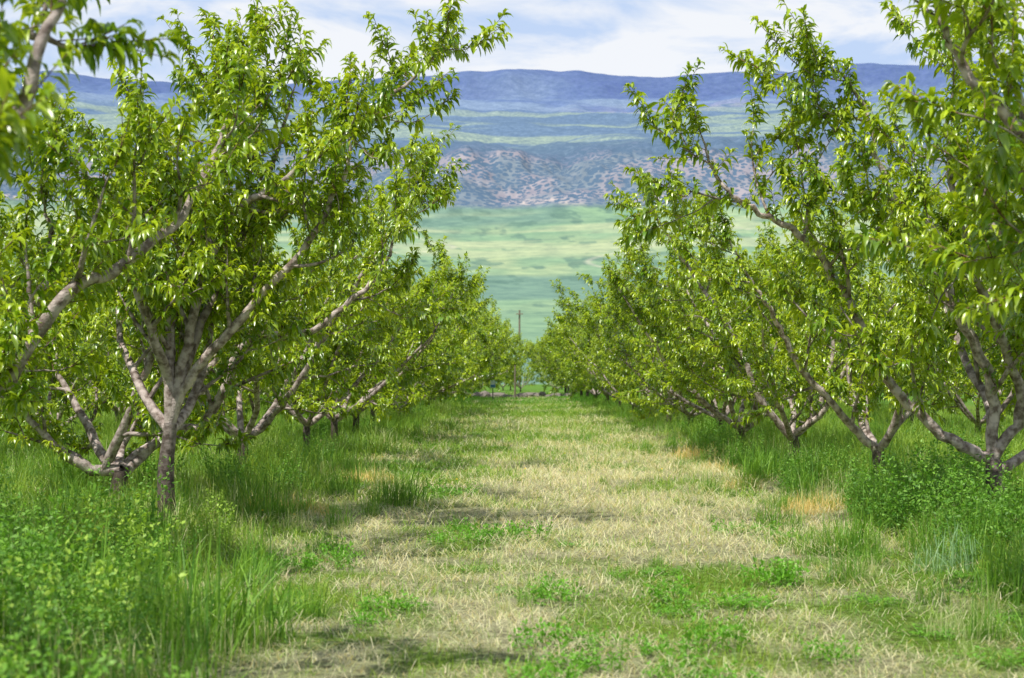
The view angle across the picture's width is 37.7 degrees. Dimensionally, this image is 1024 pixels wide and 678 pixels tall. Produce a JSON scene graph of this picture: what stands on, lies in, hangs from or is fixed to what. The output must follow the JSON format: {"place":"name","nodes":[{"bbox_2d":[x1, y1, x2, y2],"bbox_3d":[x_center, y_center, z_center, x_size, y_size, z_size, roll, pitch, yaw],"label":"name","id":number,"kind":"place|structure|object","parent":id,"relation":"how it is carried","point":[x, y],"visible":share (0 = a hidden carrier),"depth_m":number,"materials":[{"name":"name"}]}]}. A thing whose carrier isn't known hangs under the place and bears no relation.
{"place":"outdoors","nodes":[
{"label":"outdoors","id":0,"kind":"place"},
{"bbox_2d":[0,61,1023,384],"bbox_3d":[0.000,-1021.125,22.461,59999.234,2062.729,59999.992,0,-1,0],"label":"mesa hills","id":1,"kind":"structure","parent":0,"point":[528,217],"depth_m":4487.26,"materials":[{"name":"green plant"}]},
{"bbox_2d":[0,384,1023,677],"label":"ground","id":2,"kind":"structure","parent":0,"point":[712,552],"depth_m":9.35,"materials":[{"name":"beige plant"}]},
{"bbox_2d":[0,213,96,431],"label":"peach tree","id":3,"kind":"object","parent":2,"relation":"on","point":[70,341],"visible":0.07,"depth_m":24.03,"materials":[{"name":"green plant"}]},
{"bbox_2d":[35,336,114,412],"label":"peach tree","id":4,"kind":"object","parent":2,"relation":"on","point":[90,381],"visible":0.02,"depth_m":47.43,"materials":[{"name":"green plant"}]},
{"bbox_2d":[0,0,190,198],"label":"peach tree","id":5,"kind":"object","parent":2,"relation":"on","point":[20,117],"visible":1,"depth_m":5.59,"materials":[{"name":"green plant"}]},
{"bbox_2d":[1,264,201,428],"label":"peach tree","id":6,"kind":"object","parent":2,"relation":"on","point":[84,382],"visible":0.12,"depth_m":28.13,"materials":[{"name":"green plant"}]},
{"bbox_2d":[75,319,130,406],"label":"peach tree","id":7,"kind":"object","parent":2,"relation":"on","point":[78,355],"visible":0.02,"depth_m":54.17,"materials":[{"name":"green plant"}]},
{"bbox_2d":[37,253,199,424],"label":"peach tree","id":8,"kind":"object","parent":2,"relation":"on","point":[115,409],"visible":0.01,"depth_m":33.87,"materials":[{"name":"green plant"}]},
{"bbox_2d":[38,265,253,403],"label":"peach tree","id":9,"kind":"object","parent":2,"relation":"on","point":[138,354],"visible":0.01,"depth_m":38.95,"materials":[{"name":"green plant"}]},
{"bbox_2d":[0,30,331,421],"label":"peach tree","id":10,"kind":"object","parent":2,"relation":"on","point":[24,332],"visible":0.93,"depth_m":10.25,"materials":[{"name":"green plant"}]},
{"bbox_2d":[0,130,462,500],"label":"peach tree","id":11,"kind":"object","parent":2,"relation":"on","point":[207,423],"visible":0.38,"depth_m":15.94,"materials":[{"name":"green plant"}]},
{"bbox_2d":[211,386,271,405],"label":"peach tree","id":12,"kind":"object","parent":2,"relation":"on","point":[262,392],"depth_m":49.55,"materials":[{"name":"green plant"}]},
{"bbox_2d":[13,0,512,524],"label":"peach tree","id":13,"kind":"object","parent":2,"relation":"on","point":[191,288],"visible":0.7,"depth_m":13.02,"materials":[{"name":"green plant"}]},
{"bbox_2d":[76,123,470,467],"bbox_3d":[-3.141,-0.520,20.889,5.379,4.966,4.505,0,-1,15],"label":"peach tree","id":14,"kind":"object","parent":2,"relation":"on","point":[370,254],"visible":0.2,"depth_m":20.59,"materials":[{"name":"green plant"}]},
{"bbox_2d":[214,214,470,450],"bbox_3d":[-3.470,-0.045,24.946,5.072,4.171,4.190,-1,-1,23],"label":"peach tree","id":15,"kind":"object","parent":2,"relation":"on","point":[426,300],"visible":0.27,"depth_m":24.66,"materials":[{"name":"green plant"}]},
{"bbox_2d":[241,229,481,440],"bbox_3d":[-3.729,0.062,28.589,5.224,4.138,5.311,1,-1,-28],"label":"peach tree","id":16,"kind":"object","parent":2,"relation":"on","point":[414,339],"visible":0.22,"depth_m":28.17,"materials":[{"name":"green plant"}]},
{"bbox_2d":[281,257,483,434],"bbox_3d":[-2.951,0.100,32.176,5.334,4.225,5.423,0,-1,-13],"label":"peach tree","id":17,"kind":"object","parent":2,"relation":"on","point":[424,353],"visible":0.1,"depth_m":31.68,"materials":[{"name":"green plant"}]},
{"bbox_2d":[304,233,490,427],"bbox_3d":[-3.217,-0.071,36.235,4.766,4.744,5.769,0,-1,-12],"label":"peach tree","id":18,"kind":"object","parent":2,"relation":"on","point":[474,293],"visible":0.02,"depth_m":34.86,"materials":[{"name":"green plant"}]},
{"bbox_2d":[329,283,490,404],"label":"peach tree","id":19,"kind":"object","parent":2,"relation":"on","point":[484,320],"visible":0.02,"depth_m":47.52,"materials":[{"name":"green plant"}]},
{"bbox_2d":[329,267,512,418],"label":"peach tree","id":20,"kind":"object","parent":2,"relation":"on","point":[481,364],"visible":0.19,"depth_m":38.96,"materials":[{"name":"green plant"}]},
{"bbox_2d":[396,309,508,411],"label":"peach tree","id":21,"kind":"object","parent":2,"relation":"on","point":[490,328],"visible":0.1,"depth_m":43.36,"materials":[{"name":"green plant"}]},
{"bbox_2d":[415,310,500,404],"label":"peach tree","id":22,"kind":"object","parent":2,"relation":"on","point":[480,346],"visible":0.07,"depth_m":52.49,"materials":[{"name":"green plant"}]},
{"bbox_2d":[436,302,502,400],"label":"peach tree","id":23,"kind":"object","parent":2,"relation":"on","point":[478,338],"visible":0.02,"depth_m":59.85,"materials":[{"name":"green plant"}]},
{"bbox_2d":[431,299,515,400],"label":"peach tree","id":24,"kind":"object","parent":2,"relation":"on","point":[496,366],"visible":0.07,"depth_m":54.26,"materials":[{"name":"green plant"}]},
{"bbox_2d":[447,312,510,392],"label":"peach tree","id":25,"kind":"object","parent":2,"relation":"on","point":[508,323],"visible":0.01,"depth_m":63.37,"materials":[{"name":"green plant"}]},
{"bbox_2d":[450,324,511,397],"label":"peach tree","id":26,"kind":"object","parent":2,"relation":"on","point":[471,392],"visible":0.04,"depth_m":66.70,"materials":[{"name":"green plant"}]},
{"bbox_2d":[454,319,508,396],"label":"peach tree","id":27,"kind":"object","parent":2,"relation":"on","point":[499,333],"depth_m":69.10,"materials":[{"name":"green plant"}]},
{"bbox_2d":[490,380,494,398],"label":"sign","id":28,"kind":"object","parent":2,"relation":"on","point":[492,384],"visible":0.78,"depth_m":70.91,"materials":[{"name":"metal"}]},
{"bbox_2d":[468,332,524,391],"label":"peach tree","id":29,"kind":"object","parent":2,"relation":"on","point":[519,340],"visible":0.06,"depth_m":89.30,"materials":[{"name":"green plant"}]},
{"bbox_2d":[478,318,527,384],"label":"peach tree","id":30,"kind":"object","parent":2,"relation":"on","point":[512,363],"visible":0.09,"depth_m":81.20,"materials":[{"name":"green plant"}]},
{"bbox_2d":[496,376,511,390],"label":"peach tree","id":31,"kind":"object","parent":2,"relation":"on","point":[505,380],"visible":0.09,"depth_m":112.64,"materials":[{"name":"green plant"}]},
{"bbox_2d":[499,327,514,352],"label":"peach tree","id":32,"kind":"object","parent":2,"relation":"on","point":[511,345],"depth_m":78.32,"materials":[{"name":"green plant"}]},
{"bbox_2d":[0,392,1023,677],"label":"tall grass","id":33,"kind":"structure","parent":2,"relation":"on","point":[224,614],"depth_m":10.23,"materials":[{"name":"green plant"}]},
{"bbox_2d":[0,391,1023,677],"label":"alfalfa weeds","id":34,"kind":"object","parent":2,"relation":"on","point":[918,495],"visible":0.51,"depth_m":10.33,"materials":[{"name":"green plant"}]},
{"bbox_2d":[489,335,535,390],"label":"peach tree","id":35,"kind":"object","parent":2,"relation":"on","point":[502,378],"visible":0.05,"depth_m":84.98,"materials":[{"name":"green plant"}]},
{"bbox_2d":[514,365,515,398],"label":"fence post","id":36,"kind":"object","parent":2,"relation":"on","point":[514,381],"visible":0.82,"depth_m":75.94,"materials":[{"name":"brown wood"}]},
{"bbox_2d":[74,411,955,547],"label":"dry weeds","id":37,"kind":"object","parent":2,"relation":"on","point":[807,506],"visible":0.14,"depth_m":15.43,"materials":[{"name":"brown plant"}]},
{"bbox_2d":[508,353,526,389],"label":"peach tree","id":38,"kind":"object","parent":2,"relation":"on","point":[523,359],"visible":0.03,"depth_m":115.55,"materials":[{"name":"green plant"}]},
{"bbox_2d":[516,310,522,385],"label":"utility pole","id":39,"kind":"object","parent":2,"relation":"on","point":[519,313],"visible":0.42,"depth_m":149.97,"materials":[{"name":"brown wood"}]},
{"bbox_2d":[502,363,545,391],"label":"peach tree","id":40,"kind":"object","parent":2,"relation":"on","point":[526,377],"visible":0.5,"depth_m":105.96,"materials":[{"name":"green plant"}]},
{"bbox_2d":[466,391,590,397],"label":"stone pile","id":41,"kind":"object","parent":2,"relation":"on","point":[518,395],"visible":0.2,"depth_m":79.91,"materials":[{"name":"grey stone"}]},
{"bbox_2d":[526,361,562,391],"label":"peach tree","id":42,"kind":"object","parent":2,"relation":"on","point":[541,374],"visible":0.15,"depth_m":104.97,"materials":[{"name":"green plant"}]},
{"bbox_2d":[514,330,575,394],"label":"peach tree","id":43,"kind":"object","parent":2,"relation":"on","point":[546,373],"visible":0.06,"depth_m":83.17,"materials":[{"name":"green plant"}]},
{"bbox_2d":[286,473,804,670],"bbox_3d":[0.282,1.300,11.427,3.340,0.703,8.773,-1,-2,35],"label":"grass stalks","id":44,"kind":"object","parent":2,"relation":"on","point":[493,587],"depth_m":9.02,"materials":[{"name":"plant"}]},
{"bbox_2d":[524,339,579,392],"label":"peach tree","id":45,"kind":"object","parent":2,"relation":"on","point":[527,355],"visible":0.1,"depth_m":79.20,"materials":[{"name":"green plant"}]},
{"bbox_2d":[538,334,567,392],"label":"peach tree","id":46,"kind":"object","parent":2,"relation":"on","point":[565,389],"visible":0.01,"depth_m":92.83,"materials":[{"name":"green plant"}]},
{"bbox_2d":[517,319,593,396],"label":"peach tree","id":47,"kind":"object","parent":2,"relation":"on","point":[548,360],"visible":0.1,"depth_m":67.39,"materials":[{"name":"green plant"}]},
{"bbox_2d":[535,323,584,395],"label":"peach tree","id":48,"kind":"object","parent":2,"relation":"on","point":[553,377],"visible":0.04,"depth_m":74.36,"materials":[{"name":"green plant"}]},
{"bbox_2d":[540,315,588,397],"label":"peach tree","id":49,"kind":"object","parent":2,"relation":"on","point":[587,392],"visible":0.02,"depth_m":70.83,"materials":[{"name":"green plant"}]},
{"bbox_2d":[539,341,618,399],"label":"peach tree","id":50,"kind":"object","parent":2,"relation":"on","point":[558,379],"visible":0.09,"depth_m":64.16,"materials":[{"name":"green plant"}]},
{"bbox_2d":[548,320,617,402],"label":"peach tree","id":51,"kind":"object","parent":2,"relation":"on","point":[578,368],"visible":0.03,"depth_m":56.12,"materials":[{"name":"green plant"}]},
{"bbox_2d":[541,317,634,407],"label":"peach tree","id":52,"kind":"object","parent":2,"relation":"on","point":[551,334],"visible":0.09,"depth_m":52.06,"materials":[{"name":"green plant"}]},
{"bbox_2d":[551,303,648,400],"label":"peach tree","id":53,"kind":"object","parent":2,"relation":"on","point":[572,393],"visible":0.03,"depth_m":58.96,"materials":[{"name":"green plant"}]},
{"bbox_2d":[552,310,666,411],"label":"peach tree","id":54,"kind":"object","parent":2,"relation":"on","point":[567,343],"visible":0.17,"depth_m":45.77,"materials":[{"name":"green plant"}]},
{"bbox_2d":[243,422,1023,677],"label":"clover patch","id":55,"kind":"object","parent":2,"relation":"on","point":[788,576],"visible":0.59,"depth_m":8.79,"materials":[{"name":"green plant"}]},
{"bbox_2d":[566,291,716,409],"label":"peach tree","id":56,"kind":"object","parent":2,"relation":"on","point":[588,340],"visible":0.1,"depth_m":48.26,"materials":[{"name":"green plant"}]},
{"bbox_2d":[550,256,739,425],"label":"peach tree","id":57,"kind":"object","parent":2,"relation":"on","point":[571,310],"visible":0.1,"depth_m":38.09,"materials":[{"name":"green plant"}]},
{"bbox_2d":[596,282,711,418],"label":"peach tree","id":58,"kind":"object","parent":2,"relation":"on","point":[618,378],"visible":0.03,"depth_m":40.70,"materials":[{"name":"green plant"}]},
{"bbox_2d":[575,246,780,429],"bbox_3d":[4.249,0.136,30.150,6.252,4.047,3.570,1,-1,-30],"label":"peach tree","id":59,"kind":"object","parent":2,"relation":"on","point":[632,340],"visible":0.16,"depth_m":29.85,"materials":[{"name":"green plant"}]},
{"bbox_2d":[579,285,777,431],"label":"peach tree","id":60,"kind":"object","parent":2,"relation":"on","point":[586,314],"visible":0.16,"depth_m":33.30,"materials":[{"name":"green plant"}]},
{"bbox_2d":[601,173,888,443],"bbox_3d":[4.777,-0.297,26.228,6.601,4.757,3.877,1,-2,-40],"label":"peach tree","id":61,"kind":"object","parent":2,"relation":"on","point":[627,306],"visible":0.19,"depth_m":25.29,"materials":[{"name":"green plant"}]},
{"bbox_2d":[603,168,939,456],"bbox_3d":[3.595,-0.259,22.023,4.993,4.510,4.958,0,-1,-18],"label":"peach tree","id":62,"kind":"object","parent":2,"relation":"on","point":[725,347],"visible":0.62,"depth_m":21.96,"materials":[{"name":"green plant"}]},
{"bbox_2d":[613,0,1023,511],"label":"peach tree","id":63,"kind":"object","parent":2,"relation":"on","point":[899,209],"visible":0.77,"depth_m":12.98,"materials":[{"name":"green plant"}]},
{"bbox_2d":[777,275,892,418],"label":"peach tree","id":64,"kind":"object","parent":2,"relation":"on","point":[884,284],"visible":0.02,"depth_m":40.56,"materials":[{"name":"green plant"}]},
{"bbox_2d":[659,189,1023,474],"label":"peach tree","id":65,"kind":"object","parent":2,"relation":"on","point":[755,293],"visible":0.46,"depth_m":17.10,"materials":[{"name":"green plant"}]},
{"bbox_2d":[823,275,990,425],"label":"peach tree","id":66,"kind":"object","parent":2,"relation":"on","point":[890,294],"visible":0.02,"depth_m":35.08,"materials":[{"name":"green plant"}]},
{"bbox_2d":[842,0,1023,343],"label":"peach tree","id":67,"kind":"object","parent":2,"relation":"on","point":[1003,163],"visible":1,"depth_m":8.07,"materials":[{"name":"green plant"}]},
{"bbox_2d":[882,267,1023,431],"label":"peach tree","id":68,"kind":"object","parent":2,"relation":"on","point":[956,380],"visible":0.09,"depth_m":30.06,"materials":[{"name":"green plant"}]},
{"bbox_2d":[942,327,1007,402],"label":"peach tree","id":69,"kind":"object","parent":2,"relation":"on","point":[964,401],"visible":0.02,"depth_m":47.65,"materials":[{"name":"green plant"}]},
{"bbox_2d":[941,261,1022,443],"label":"peach tree","id":70,"kind":"object","parent":2,"relation":"on","point":[994,360],"visible":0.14,"depth_m":24.32,"materials":[{"name":"green plant"}]},
{"bbox_2d":[0,0,1023,83],"label":"sky","id":71,"kind":"structure","parent":0,"point":[639,38],"materials":[{"name":"white"}]}
]}

